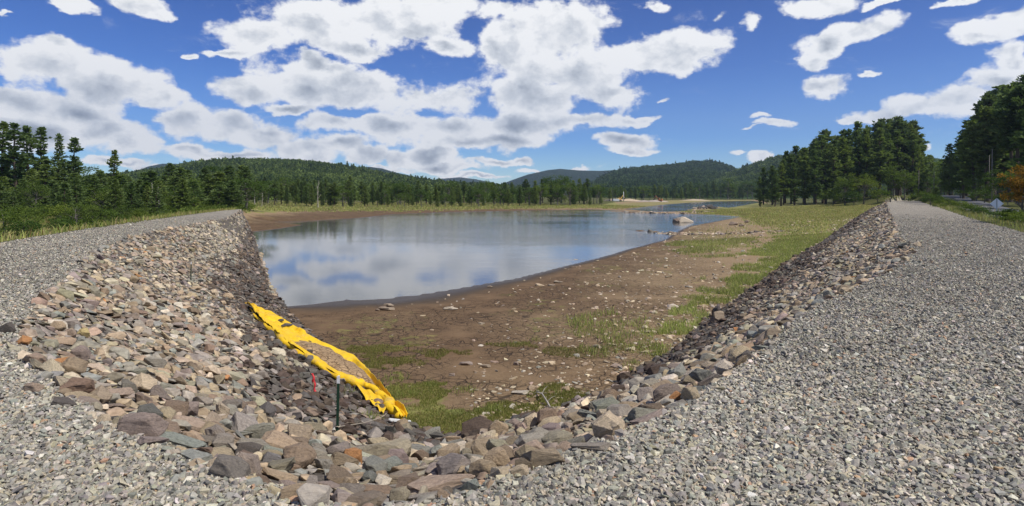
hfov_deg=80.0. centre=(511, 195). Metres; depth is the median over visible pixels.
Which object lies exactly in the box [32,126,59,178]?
pine tree
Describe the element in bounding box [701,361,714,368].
rock
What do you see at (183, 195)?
leafy tree
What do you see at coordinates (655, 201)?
earth mound
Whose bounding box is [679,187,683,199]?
conifer tree
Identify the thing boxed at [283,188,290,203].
conifer tree
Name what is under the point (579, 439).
rock
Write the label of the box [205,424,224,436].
rock
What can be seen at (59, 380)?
rock
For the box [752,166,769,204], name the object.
pine tree
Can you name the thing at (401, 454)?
rock
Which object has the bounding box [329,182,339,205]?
conifer tree
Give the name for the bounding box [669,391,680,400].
rock
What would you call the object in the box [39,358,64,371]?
rock
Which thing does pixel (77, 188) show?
young conifer
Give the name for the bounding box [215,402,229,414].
rock
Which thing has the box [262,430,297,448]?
rock
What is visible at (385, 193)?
leafy tree
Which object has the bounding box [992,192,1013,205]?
shrub
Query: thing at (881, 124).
pine tree
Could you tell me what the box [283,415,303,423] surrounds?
rock
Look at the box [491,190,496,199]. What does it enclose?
conifer tree
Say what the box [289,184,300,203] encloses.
conifer tree
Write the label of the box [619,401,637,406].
rock
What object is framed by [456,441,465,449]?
rock
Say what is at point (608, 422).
rock
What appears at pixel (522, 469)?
rock
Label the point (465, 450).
rock
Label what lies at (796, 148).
pine tree
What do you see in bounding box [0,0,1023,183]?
sky
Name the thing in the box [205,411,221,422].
rock
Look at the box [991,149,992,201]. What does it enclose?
utility pole
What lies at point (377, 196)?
conifer tree
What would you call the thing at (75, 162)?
pine tree
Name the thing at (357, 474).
rock
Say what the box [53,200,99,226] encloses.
sapling
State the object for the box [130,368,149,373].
rock
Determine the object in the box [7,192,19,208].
young conifer
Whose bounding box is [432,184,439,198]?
conifer tree
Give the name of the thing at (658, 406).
rock
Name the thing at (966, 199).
road
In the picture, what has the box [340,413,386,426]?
rope
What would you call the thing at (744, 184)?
leafy tree
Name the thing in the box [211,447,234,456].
rock
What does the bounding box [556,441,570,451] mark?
rock
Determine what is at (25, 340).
rock
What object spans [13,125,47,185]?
pine tree
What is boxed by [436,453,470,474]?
rock
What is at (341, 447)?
rock
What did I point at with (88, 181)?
conifer tree
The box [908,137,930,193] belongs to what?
pine tree
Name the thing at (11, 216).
shrub
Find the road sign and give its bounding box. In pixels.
[990,198,1002,210]
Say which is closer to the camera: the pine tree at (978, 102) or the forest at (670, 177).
the pine tree at (978, 102)
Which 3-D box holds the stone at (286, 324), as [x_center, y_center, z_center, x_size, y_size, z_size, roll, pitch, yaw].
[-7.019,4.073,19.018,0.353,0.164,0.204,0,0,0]
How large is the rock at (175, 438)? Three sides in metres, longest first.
0.418 x 0.233 x 0.104 m
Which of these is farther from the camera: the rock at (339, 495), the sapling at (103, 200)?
the sapling at (103, 200)
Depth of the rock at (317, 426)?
7.94 m
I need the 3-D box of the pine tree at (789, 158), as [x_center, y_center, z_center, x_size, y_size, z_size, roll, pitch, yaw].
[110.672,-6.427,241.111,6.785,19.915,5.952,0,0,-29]
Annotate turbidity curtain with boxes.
[245,302,410,421]
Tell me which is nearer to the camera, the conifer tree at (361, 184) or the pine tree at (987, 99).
the pine tree at (987, 99)
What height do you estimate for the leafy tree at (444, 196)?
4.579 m
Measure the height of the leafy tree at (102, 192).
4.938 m
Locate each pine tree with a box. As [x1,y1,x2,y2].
[0,121,18,184]
[0,122,35,196]
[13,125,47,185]
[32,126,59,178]
[50,133,67,180]
[55,137,84,185]
[101,150,125,186]
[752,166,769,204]
[754,176,765,205]
[757,189,763,206]
[763,168,774,204]
[765,165,774,203]
[767,170,782,206]
[768,164,790,205]
[777,159,791,204]
[778,151,790,203]
[785,154,800,203]
[787,145,811,203]
[787,163,803,205]
[793,147,812,203]
[794,147,811,187]
[796,160,812,204]
[802,148,825,204]
[807,129,834,200]
[807,139,821,203]
[809,134,835,203]
[817,149,837,203]
[821,147,847,203]
[828,140,843,201]
[830,135,857,202]
[833,128,853,198]
[837,129,849,194]
[844,130,863,190]
[851,121,871,154]
[851,128,877,196]
[851,136,872,197]
[853,128,872,189]
[861,127,898,189]
[864,121,893,190]
[871,118,888,147]
[877,132,902,195]
[881,122,902,194]
[882,119,922,194]
[885,115,909,194]
[889,130,908,195]
[895,122,924,194]
[898,133,924,199]
[908,120,929,193]
[908,136,935,194]
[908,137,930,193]
[911,148,928,195]
[936,143,959,194]
[945,135,975,198]
[946,120,975,195]
[953,120,997,200]
[959,105,1008,201]
[965,99,983,198]
[967,92,998,199]
[968,102,1007,196]
[978,97,1023,198]
[981,84,1014,192]
[984,84,1023,203]
[989,84,1004,95]
[989,88,1022,201]
[1001,101,1023,161]
[1004,109,1023,174]
[1013,74,1023,98]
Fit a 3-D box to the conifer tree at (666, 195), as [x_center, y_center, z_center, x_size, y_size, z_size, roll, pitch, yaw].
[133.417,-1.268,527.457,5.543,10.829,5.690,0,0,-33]
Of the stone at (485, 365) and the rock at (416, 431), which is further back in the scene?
the stone at (485, 365)
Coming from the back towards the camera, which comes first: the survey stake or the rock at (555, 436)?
the survey stake
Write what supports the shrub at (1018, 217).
on the ground at (871, 201)
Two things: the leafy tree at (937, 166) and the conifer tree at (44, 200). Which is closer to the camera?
the conifer tree at (44, 200)
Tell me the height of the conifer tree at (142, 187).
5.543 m
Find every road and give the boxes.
[0,197,1023,505]
[941,195,1020,220]
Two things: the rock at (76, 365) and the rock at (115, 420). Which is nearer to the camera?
the rock at (115, 420)
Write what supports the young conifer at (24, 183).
on the ground at (871, 201)
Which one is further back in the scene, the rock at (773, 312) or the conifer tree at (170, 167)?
the conifer tree at (170, 167)
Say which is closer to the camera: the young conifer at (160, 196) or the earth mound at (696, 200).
the young conifer at (160, 196)
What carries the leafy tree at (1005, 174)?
on the ground at (871, 201)
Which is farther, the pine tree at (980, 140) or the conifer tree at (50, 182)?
the pine tree at (980, 140)
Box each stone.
[281,323,292,326]
[378,307,394,310]
[383,303,393,306]
[443,307,457,309]
[459,361,472,364]
[480,364,490,367]
[511,390,528,394]
[528,384,536,389]
[610,363,621,367]
[667,304,677,307]
[710,317,725,322]
[713,311,724,320]
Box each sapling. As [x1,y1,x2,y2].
[7,180,53,207]
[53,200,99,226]
[74,202,104,224]
[83,187,126,214]
[161,192,189,211]
[186,196,204,208]
[290,195,300,204]
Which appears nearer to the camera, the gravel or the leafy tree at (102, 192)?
the gravel
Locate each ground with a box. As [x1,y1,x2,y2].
[0,195,1023,242]
[16,198,910,501]
[243,200,879,432]
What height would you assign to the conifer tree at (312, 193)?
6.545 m
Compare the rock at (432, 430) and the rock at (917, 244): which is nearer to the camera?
the rock at (432, 430)
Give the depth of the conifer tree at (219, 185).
108.29 m
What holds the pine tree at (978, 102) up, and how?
on the ground at (871, 201)
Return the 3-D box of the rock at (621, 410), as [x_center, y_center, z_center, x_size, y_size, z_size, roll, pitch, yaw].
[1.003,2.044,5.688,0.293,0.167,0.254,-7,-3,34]
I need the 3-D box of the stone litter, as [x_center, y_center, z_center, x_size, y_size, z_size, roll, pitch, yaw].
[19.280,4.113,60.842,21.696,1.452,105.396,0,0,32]
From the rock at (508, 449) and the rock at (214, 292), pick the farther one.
the rock at (214, 292)
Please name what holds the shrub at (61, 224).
on the ground at (871, 201)
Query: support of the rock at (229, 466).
on the embankment ground at (368, 406)
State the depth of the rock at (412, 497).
3.81 m
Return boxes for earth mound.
[621,199,640,200]
[645,200,666,201]
[685,199,709,200]
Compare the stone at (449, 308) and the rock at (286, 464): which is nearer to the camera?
the rock at (286, 464)
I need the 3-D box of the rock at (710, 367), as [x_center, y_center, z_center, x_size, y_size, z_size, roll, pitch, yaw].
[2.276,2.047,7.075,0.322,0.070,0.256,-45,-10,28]
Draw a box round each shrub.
[0,202,46,220]
[0,205,45,235]
[3,218,45,236]
[29,203,57,217]
[40,202,89,218]
[45,217,75,231]
[84,205,123,221]
[110,203,133,217]
[124,208,149,218]
[134,206,161,216]
[159,204,176,212]
[195,200,217,206]
[815,191,844,205]
[844,191,863,202]
[859,186,890,203]
[904,189,939,201]
[920,193,945,204]
[930,198,955,206]
[937,179,982,197]
[938,200,971,207]
[954,203,988,212]
[968,189,995,202]
[969,206,991,214]
[984,208,1016,221]
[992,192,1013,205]
[998,208,1022,224]
[998,210,1023,223]
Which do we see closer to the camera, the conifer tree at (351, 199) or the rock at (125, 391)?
the rock at (125, 391)
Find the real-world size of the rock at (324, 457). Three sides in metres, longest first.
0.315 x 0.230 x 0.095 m
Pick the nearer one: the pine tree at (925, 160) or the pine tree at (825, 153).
the pine tree at (825, 153)
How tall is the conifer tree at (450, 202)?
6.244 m
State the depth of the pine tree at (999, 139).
130.18 m
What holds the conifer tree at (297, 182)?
on the ground at (871, 201)
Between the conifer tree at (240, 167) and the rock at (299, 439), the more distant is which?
the conifer tree at (240, 167)
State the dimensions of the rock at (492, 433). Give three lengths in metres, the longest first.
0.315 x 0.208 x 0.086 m
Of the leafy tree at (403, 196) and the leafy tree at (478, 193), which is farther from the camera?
the leafy tree at (478, 193)
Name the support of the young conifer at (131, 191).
on the ground at (871, 201)
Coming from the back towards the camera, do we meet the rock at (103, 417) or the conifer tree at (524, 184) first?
the conifer tree at (524, 184)
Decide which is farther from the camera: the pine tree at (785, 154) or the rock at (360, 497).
the pine tree at (785, 154)
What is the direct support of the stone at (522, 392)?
on the lakebed ground at (343, 325)
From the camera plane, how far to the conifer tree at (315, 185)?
235.45 m
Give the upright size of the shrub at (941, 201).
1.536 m
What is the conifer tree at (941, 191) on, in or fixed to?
on the ground at (871, 201)
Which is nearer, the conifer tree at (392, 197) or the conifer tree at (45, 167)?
the conifer tree at (45, 167)
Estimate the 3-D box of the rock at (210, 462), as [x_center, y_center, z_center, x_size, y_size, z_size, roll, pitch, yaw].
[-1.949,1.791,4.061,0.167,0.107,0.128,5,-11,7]
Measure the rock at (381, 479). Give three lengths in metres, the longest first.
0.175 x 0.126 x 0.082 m
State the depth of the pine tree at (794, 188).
215.19 m
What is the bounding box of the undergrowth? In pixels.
[0,195,1021,231]
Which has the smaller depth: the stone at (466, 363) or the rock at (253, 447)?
the rock at (253, 447)
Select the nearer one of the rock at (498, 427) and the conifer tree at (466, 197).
the rock at (498, 427)
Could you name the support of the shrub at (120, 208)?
on the ground at (871, 201)
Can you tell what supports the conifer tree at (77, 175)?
on the ground at (871, 201)
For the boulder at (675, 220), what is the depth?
106.76 m
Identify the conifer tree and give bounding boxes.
[0,176,14,206]
[6,188,24,206]
[24,169,38,189]
[28,164,61,194]
[33,185,54,209]
[39,180,68,207]
[53,169,77,201]
[63,172,85,206]
[82,174,102,202]
[94,171,109,189]
[99,175,138,209]
[124,176,134,186]
[127,181,159,207]
[134,179,144,200]
[139,170,160,186]
[140,180,171,208]
[158,179,166,202]
[160,163,175,187]
[165,167,198,194]
[165,176,176,193]
[179,169,199,200]
[188,181,207,206]
[197,167,210,201]
[200,174,214,202]
[204,171,227,196]
[206,181,233,206]
[212,165,237,184]
[215,180,249,206]
[222,177,243,201]
[234,165,253,189]
[237,167,258,198]
[260,188,266,201]
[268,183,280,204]
[275,184,285,203]
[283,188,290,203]
[289,183,298,202]
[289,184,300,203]
[294,179,300,201]
[299,177,307,189]
[299,181,304,202]
[302,187,310,205]
[308,185,315,205]
[310,179,316,202]
[315,181,326,202]
[320,190,325,204]
[323,178,327,202]
[325,184,329,203]
[326,183,333,205]
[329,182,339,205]
[343,180,352,203]
[345,175,355,202]
[348,191,353,206]
[349,185,358,204]
[357,181,362,201]
[359,186,370,206]
[369,182,376,203]
[369,187,375,201]
[374,190,380,205]
[378,181,385,204]
[385,193,390,204]
[390,192,395,202]
[405,185,411,204]
[410,192,416,204]
[412,181,423,202]
[414,185,421,204]
[422,185,429,204]
[427,194,433,205]
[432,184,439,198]
[435,191,439,206]
[440,187,444,204]
[448,189,455,205]
[454,184,462,202]
[455,189,463,201]
[461,181,468,202]
[465,186,473,203]
[469,189,474,205]
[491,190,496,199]
[503,189,511,205]
[510,182,514,201]
[515,187,523,205]
[521,179,529,202]
[530,185,539,203]
[544,182,556,204]
[570,183,577,203]
[576,178,581,202]
[580,184,588,204]
[583,179,590,202]
[618,185,625,198]
[633,186,638,199]
[652,184,658,196]
[657,186,662,197]
[663,188,668,199]
[671,186,678,197]
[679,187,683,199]
[683,182,689,198]
[687,182,694,198]
[704,182,710,198]
[710,181,716,192]
[924,155,939,192]
[928,188,940,203]
[937,159,943,194]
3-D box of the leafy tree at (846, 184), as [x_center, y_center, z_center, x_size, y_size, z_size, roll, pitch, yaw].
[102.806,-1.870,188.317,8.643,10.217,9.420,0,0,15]
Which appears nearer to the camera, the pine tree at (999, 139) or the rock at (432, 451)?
the rock at (432, 451)
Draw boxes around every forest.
[106,155,531,202]
[577,158,755,197]
[674,151,1013,198]
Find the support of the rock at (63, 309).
on the embankment ground at (368, 406)
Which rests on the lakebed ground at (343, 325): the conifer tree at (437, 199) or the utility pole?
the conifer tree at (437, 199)
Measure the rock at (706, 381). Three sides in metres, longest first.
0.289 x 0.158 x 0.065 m
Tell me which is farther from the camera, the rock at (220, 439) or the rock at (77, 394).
the rock at (77, 394)
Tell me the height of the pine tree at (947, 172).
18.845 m
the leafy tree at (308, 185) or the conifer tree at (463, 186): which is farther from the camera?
the conifer tree at (463, 186)
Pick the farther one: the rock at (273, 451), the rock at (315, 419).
the rock at (315, 419)
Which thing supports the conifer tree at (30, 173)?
on the ground at (871, 201)
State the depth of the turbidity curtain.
15.25 m
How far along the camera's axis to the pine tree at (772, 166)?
264.88 m
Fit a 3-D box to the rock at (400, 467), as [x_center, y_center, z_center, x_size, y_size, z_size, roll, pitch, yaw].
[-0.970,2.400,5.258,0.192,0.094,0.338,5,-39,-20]
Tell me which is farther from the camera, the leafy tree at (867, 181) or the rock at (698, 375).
the leafy tree at (867, 181)
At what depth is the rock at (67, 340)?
8.37 m
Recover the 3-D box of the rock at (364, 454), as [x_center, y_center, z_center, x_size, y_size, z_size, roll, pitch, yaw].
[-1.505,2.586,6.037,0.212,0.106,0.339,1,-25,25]
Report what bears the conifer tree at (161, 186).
on the ground at (871, 201)
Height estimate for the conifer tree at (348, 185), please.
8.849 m
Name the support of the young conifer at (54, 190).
on the ground at (871, 201)
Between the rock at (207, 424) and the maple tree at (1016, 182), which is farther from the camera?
the maple tree at (1016, 182)
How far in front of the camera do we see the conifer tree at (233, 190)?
109.20 m
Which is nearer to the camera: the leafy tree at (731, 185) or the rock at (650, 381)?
the rock at (650, 381)
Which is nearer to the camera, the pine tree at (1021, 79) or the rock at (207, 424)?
the rock at (207, 424)
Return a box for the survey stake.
[311,373,315,391]
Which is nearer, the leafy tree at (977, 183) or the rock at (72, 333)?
the rock at (72, 333)
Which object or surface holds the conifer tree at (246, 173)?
on the ground at (871, 201)
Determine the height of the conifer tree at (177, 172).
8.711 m
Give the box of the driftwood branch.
[532,388,554,406]
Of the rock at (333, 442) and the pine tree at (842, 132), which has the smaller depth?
the rock at (333, 442)
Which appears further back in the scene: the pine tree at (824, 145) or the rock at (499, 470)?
the pine tree at (824, 145)
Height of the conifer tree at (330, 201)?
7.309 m
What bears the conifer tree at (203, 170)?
on the ground at (871, 201)
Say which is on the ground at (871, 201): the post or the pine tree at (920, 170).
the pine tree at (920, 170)
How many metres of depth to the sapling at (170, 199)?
92.50 m
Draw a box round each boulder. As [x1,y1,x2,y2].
[672,218,679,222]
[678,217,692,221]
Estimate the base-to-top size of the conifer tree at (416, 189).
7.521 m
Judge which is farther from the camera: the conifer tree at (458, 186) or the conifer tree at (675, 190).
the conifer tree at (675, 190)
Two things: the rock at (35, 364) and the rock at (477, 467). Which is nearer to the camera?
the rock at (477, 467)
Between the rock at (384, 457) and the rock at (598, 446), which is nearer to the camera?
the rock at (598, 446)
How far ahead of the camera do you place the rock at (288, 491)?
3.60 m
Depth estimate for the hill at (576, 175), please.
2691.16 m
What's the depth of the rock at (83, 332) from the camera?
9.28 m
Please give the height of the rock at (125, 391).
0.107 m
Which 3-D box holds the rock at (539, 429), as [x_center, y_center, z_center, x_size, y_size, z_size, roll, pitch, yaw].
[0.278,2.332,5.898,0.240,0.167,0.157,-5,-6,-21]
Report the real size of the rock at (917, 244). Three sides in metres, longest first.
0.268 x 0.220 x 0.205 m
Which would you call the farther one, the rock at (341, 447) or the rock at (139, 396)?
the rock at (139, 396)
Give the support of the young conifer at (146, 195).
on the ground at (871, 201)
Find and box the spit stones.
[624,204,789,234]
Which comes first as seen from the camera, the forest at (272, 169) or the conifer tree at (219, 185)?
the conifer tree at (219, 185)
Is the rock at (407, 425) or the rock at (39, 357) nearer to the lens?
the rock at (39, 357)
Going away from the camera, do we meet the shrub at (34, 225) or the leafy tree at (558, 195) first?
the shrub at (34, 225)
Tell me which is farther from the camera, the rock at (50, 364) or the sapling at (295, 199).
the sapling at (295, 199)
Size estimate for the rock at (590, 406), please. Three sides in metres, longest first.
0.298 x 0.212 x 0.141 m
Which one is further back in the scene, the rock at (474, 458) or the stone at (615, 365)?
the stone at (615, 365)
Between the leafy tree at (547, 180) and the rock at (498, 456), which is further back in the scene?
the leafy tree at (547, 180)
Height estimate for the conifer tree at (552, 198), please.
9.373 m
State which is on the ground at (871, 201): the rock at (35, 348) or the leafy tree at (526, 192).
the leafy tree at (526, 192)
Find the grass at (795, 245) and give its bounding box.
[0,198,1023,433]
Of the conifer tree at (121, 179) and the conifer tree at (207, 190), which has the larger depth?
the conifer tree at (207, 190)
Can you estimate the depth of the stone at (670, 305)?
24.21 m
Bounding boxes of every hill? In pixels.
[141,164,175,169]
[366,167,426,179]
[442,177,495,183]
[506,169,615,193]
[700,187,969,198]
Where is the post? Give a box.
[335,375,339,430]
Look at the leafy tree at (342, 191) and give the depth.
192.62 m
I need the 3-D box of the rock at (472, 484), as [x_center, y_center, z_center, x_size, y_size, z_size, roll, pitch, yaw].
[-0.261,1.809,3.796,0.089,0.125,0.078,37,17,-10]
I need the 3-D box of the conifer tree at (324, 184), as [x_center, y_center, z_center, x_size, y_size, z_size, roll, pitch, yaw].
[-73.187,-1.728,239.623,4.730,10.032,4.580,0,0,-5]
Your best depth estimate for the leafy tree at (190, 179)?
130.65 m
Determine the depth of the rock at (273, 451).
4.91 m
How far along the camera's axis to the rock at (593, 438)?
4.62 m
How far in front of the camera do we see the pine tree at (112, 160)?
135.02 m
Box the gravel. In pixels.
[0,213,1023,505]
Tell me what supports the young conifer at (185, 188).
on the ground at (871, 201)
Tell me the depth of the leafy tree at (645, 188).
488.93 m
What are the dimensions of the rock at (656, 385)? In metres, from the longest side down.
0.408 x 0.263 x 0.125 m
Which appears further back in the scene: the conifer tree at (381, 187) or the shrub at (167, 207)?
the conifer tree at (381, 187)
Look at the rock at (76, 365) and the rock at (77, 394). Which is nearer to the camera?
the rock at (77, 394)
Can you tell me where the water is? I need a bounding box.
[253,201,757,305]
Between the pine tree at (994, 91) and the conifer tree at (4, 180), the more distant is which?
the pine tree at (994, 91)
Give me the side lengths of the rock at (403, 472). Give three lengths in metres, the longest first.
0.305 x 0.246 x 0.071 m
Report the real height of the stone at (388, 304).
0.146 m
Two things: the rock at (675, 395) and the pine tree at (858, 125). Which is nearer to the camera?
the rock at (675, 395)
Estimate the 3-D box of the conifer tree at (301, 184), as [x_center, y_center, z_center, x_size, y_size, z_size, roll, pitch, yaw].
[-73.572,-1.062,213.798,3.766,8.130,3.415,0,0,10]
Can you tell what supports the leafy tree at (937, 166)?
on the ground at (871, 201)
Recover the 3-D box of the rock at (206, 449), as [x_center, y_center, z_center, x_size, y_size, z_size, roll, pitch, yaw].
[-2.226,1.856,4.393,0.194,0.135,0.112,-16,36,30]
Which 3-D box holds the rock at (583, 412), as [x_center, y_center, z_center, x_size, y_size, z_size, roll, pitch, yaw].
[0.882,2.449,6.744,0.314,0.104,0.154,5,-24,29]
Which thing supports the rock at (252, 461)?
on the embankment ground at (368, 406)
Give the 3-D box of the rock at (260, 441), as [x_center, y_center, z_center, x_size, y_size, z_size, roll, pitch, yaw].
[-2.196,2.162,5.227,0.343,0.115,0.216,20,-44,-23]
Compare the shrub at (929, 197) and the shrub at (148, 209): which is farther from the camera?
the shrub at (929, 197)
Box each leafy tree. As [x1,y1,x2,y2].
[74,184,134,204]
[75,166,103,184]
[132,173,165,187]
[163,187,205,204]
[183,177,207,190]
[197,166,233,187]
[214,177,276,207]
[257,182,279,202]
[302,184,316,196]
[330,186,360,205]
[368,182,390,200]
[381,189,389,204]
[387,181,408,203]
[389,188,406,204]
[393,182,413,204]
[395,193,411,206]
[414,189,429,206]
[438,180,457,201]
[439,194,452,205]
[466,185,486,202]
[469,189,489,205]
[474,180,493,202]
[489,188,500,203]
[494,184,506,203]
[498,192,507,204]
[501,187,517,203]
[516,187,537,204]
[528,184,551,204]
[542,176,565,202]
[544,175,574,202]
[547,184,562,203]
[550,187,565,204]
[557,182,584,204]
[561,196,569,204]
[589,186,609,203]
[590,183,605,202]
[605,186,622,200]
[637,186,651,199]
[689,188,698,196]
[692,183,704,198]
[718,178,737,198]
[737,180,756,198]
[742,182,757,198]
[807,192,818,202]
[827,173,859,205]
[846,172,882,204]
[875,163,906,195]
[888,170,918,200]
[926,171,946,190]
[929,158,945,183]
[959,176,990,200]
[976,169,1013,195]
[986,162,1020,203]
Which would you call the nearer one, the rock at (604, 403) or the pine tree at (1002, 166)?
the rock at (604, 403)
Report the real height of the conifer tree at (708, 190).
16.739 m
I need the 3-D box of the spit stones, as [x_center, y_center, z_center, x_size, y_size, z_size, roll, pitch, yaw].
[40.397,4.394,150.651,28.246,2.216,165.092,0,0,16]
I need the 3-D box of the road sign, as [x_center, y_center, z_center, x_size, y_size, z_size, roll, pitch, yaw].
[43.708,1.403,54.993,0.939,2.230,0.032,0,0,30]
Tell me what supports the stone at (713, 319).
on the embankment ground at (368, 406)
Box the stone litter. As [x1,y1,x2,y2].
[392,218,853,430]
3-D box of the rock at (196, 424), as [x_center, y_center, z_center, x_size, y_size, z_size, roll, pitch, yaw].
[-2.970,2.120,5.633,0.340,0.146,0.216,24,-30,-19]
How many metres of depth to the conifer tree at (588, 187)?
299.94 m
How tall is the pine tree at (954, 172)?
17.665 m
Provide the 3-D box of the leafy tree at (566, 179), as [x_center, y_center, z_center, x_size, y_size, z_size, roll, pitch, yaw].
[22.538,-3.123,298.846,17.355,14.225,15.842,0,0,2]
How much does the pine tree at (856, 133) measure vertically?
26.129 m
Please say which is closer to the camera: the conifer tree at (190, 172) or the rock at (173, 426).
the rock at (173, 426)
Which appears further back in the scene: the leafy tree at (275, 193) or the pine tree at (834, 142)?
the pine tree at (834, 142)
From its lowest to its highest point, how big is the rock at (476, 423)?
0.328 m
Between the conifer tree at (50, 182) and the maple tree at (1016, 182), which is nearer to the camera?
the maple tree at (1016, 182)
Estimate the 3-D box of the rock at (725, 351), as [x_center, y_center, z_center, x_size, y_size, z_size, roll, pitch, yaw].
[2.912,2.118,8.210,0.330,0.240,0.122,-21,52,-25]
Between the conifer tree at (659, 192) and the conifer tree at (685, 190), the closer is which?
the conifer tree at (659, 192)
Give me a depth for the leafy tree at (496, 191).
245.38 m
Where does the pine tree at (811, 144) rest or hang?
on the ground at (871, 201)
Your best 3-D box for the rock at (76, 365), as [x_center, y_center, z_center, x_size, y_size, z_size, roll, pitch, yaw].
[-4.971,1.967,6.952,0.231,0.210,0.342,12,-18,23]
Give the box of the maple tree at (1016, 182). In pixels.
[997,164,1023,223]
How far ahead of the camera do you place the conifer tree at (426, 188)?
232.57 m
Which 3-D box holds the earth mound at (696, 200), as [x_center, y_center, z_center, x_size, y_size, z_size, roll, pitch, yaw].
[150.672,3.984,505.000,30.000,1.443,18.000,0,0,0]
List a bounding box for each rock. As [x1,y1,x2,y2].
[0,322,16,332]
[17,335,32,344]
[22,352,45,363]
[24,382,44,391]
[29,358,41,370]
[32,345,47,353]
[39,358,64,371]
[50,321,66,330]
[51,397,76,406]
[52,337,76,344]
[52,376,67,385]
[54,356,71,362]
[57,306,66,312]
[59,377,94,392]
[60,357,88,374]
[64,391,100,399]
[65,329,76,337]
[71,345,90,359]
[76,396,102,404]
[77,328,89,337]
[87,363,105,373]
[90,385,112,403]
[91,424,103,430]
[96,414,111,423]
[108,387,133,397]
[108,403,126,407]
[112,416,121,423]
[116,412,168,436]
[121,379,137,392]
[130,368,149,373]
[131,373,157,391]
[135,391,152,402]
[137,403,162,417]
[137,436,168,444]
[149,385,171,400]
[159,406,175,419]
[159,431,207,447]
[164,400,188,415]
[166,420,180,433]
[170,449,181,454]
[172,415,204,431]
[180,448,212,460]
[186,401,198,415]
[196,447,212,453]
[199,421,234,434]
[200,434,213,442]
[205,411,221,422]
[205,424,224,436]
[206,457,216,466]
[209,454,250,478]
[210,289,218,295]
[211,433,234,447]
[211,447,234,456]
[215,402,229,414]
[221,395,234,400]
[222,399,242,408]
[223,293,233,298]
[226,431,239,444]
[227,404,237,415]
[230,411,257,430]
[234,430,244,437]
[235,442,261,454]
[236,438,269,449]
[236,452,262,475]
[239,431,253,435]
[241,405,254,413]
[243,422,274,437]
[257,474,272,483]
[259,401,276,416]
[261,449,282,458]
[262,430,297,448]
[262,452,281,462]
[262,466,298,482]
[264,445,282,452]
[268,457,295,471]
[278,480,294,484]
[279,483,303,498]
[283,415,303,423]
[283,441,316,468]
[287,423,311,439]
[290,436,308,442]
[290,464,300,470]
[303,422,326,430]
[306,475,317,483]
[308,417,321,422]
[311,443,325,450]
[313,447,326,455]
[314,458,333,471]
[316,430,330,434]
[317,455,332,461]
[318,480,339,488]
[322,441,330,448]
[326,441,350,453]
[326,464,357,483]
[329,440,340,445]
[331,452,358,465]
[331,488,352,501]
[333,487,353,493]
[334,438,355,447]
[340,483,365,492]
[343,447,361,464]
[346,490,389,505]
[352,472,363,476]
[359,438,411,455]
[362,451,370,456]
[362,455,387,472]
[362,470,376,482]
[362,484,392,493]
[367,437,388,443]
[375,473,391,484]
[376,470,388,476]
[378,454,390,459]
[385,456,402,472]
[388,448,408,462]
[388,464,411,473]
[388,469,411,475]
[389,475,420,484]
[389,486,410,502]
[395,472,418,488]
[402,423,412,429]
[403,463,417,472]
[407,474,474,493]
[408,489,448,502]
[409,457,418,462]
[411,444,430,452]
[411,449,428,460]
[412,429,423,433]
[412,464,428,473]
[420,460,433,464]
[424,426,440,437]
[428,444,441,456]
[436,443,459,456]
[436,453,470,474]
[437,489,449,498]
[440,436,461,441]
[441,485,452,492]
[446,439,463,443]
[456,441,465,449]
[456,465,467,473]
[460,448,471,454]
[460,478,478,490]
[461,416,492,433]
[463,453,483,459]
[465,437,497,448]
[468,459,496,476]
[470,456,480,462]
[471,440,488,455]
[477,430,495,438]
[483,447,509,466]
[486,439,507,449]
[488,421,508,434]
[489,466,510,477]
[499,444,514,460]
[505,436,517,444]
[508,418,520,426]
[510,464,528,476]
[512,439,544,456]
[514,422,526,431]
[514,432,543,446]
[515,444,536,457]
[515,458,533,469]
[521,412,538,427]
[521,447,564,466]
[531,427,548,435]
[537,407,557,422]
[537,416,560,426]
[541,430,572,443]
[542,422,560,430]
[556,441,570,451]
[561,408,578,420]
[563,422,572,428]
[567,436,585,442]
[570,442,610,450]
[571,418,584,425]
[578,409,596,417]
[586,436,595,442]
[588,398,603,411]
[591,410,625,438]
[592,396,619,411]
[596,409,606,416]
[599,389,619,399]
[606,404,631,416]
[610,384,625,390]
[619,392,629,401]
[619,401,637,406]
[626,407,657,419]
[629,408,662,424]
[637,387,653,401]
[637,403,662,409]
[639,378,657,386]
[646,364,666,374]
[649,379,672,389]
[653,383,681,401]
[655,394,669,403]
[664,402,686,408]
[669,363,686,376]
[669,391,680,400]
[680,387,699,400]
[682,369,708,384]
[688,368,711,382]
[697,373,722,385]
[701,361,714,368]
[705,361,718,369]
[714,359,733,374]
[720,343,736,357]
[728,345,749,361]
[734,355,746,366]
[736,350,750,359]
[770,310,778,315]
[913,242,921,246]
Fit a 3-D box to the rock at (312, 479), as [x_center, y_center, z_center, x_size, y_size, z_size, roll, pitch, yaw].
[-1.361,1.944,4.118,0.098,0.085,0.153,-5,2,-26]
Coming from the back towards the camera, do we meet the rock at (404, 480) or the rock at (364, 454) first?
the rock at (364, 454)
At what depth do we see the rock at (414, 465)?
5.66 m
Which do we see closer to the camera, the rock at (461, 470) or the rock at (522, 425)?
the rock at (461, 470)
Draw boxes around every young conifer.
[0,182,12,210]
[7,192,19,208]
[10,179,40,208]
[42,184,63,206]
[50,182,78,219]
[65,177,85,206]
[79,176,107,216]
[103,179,128,210]
[122,182,144,212]
[138,185,153,211]
[146,185,168,215]
[167,178,192,208]
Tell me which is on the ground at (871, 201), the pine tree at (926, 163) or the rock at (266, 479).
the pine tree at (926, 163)

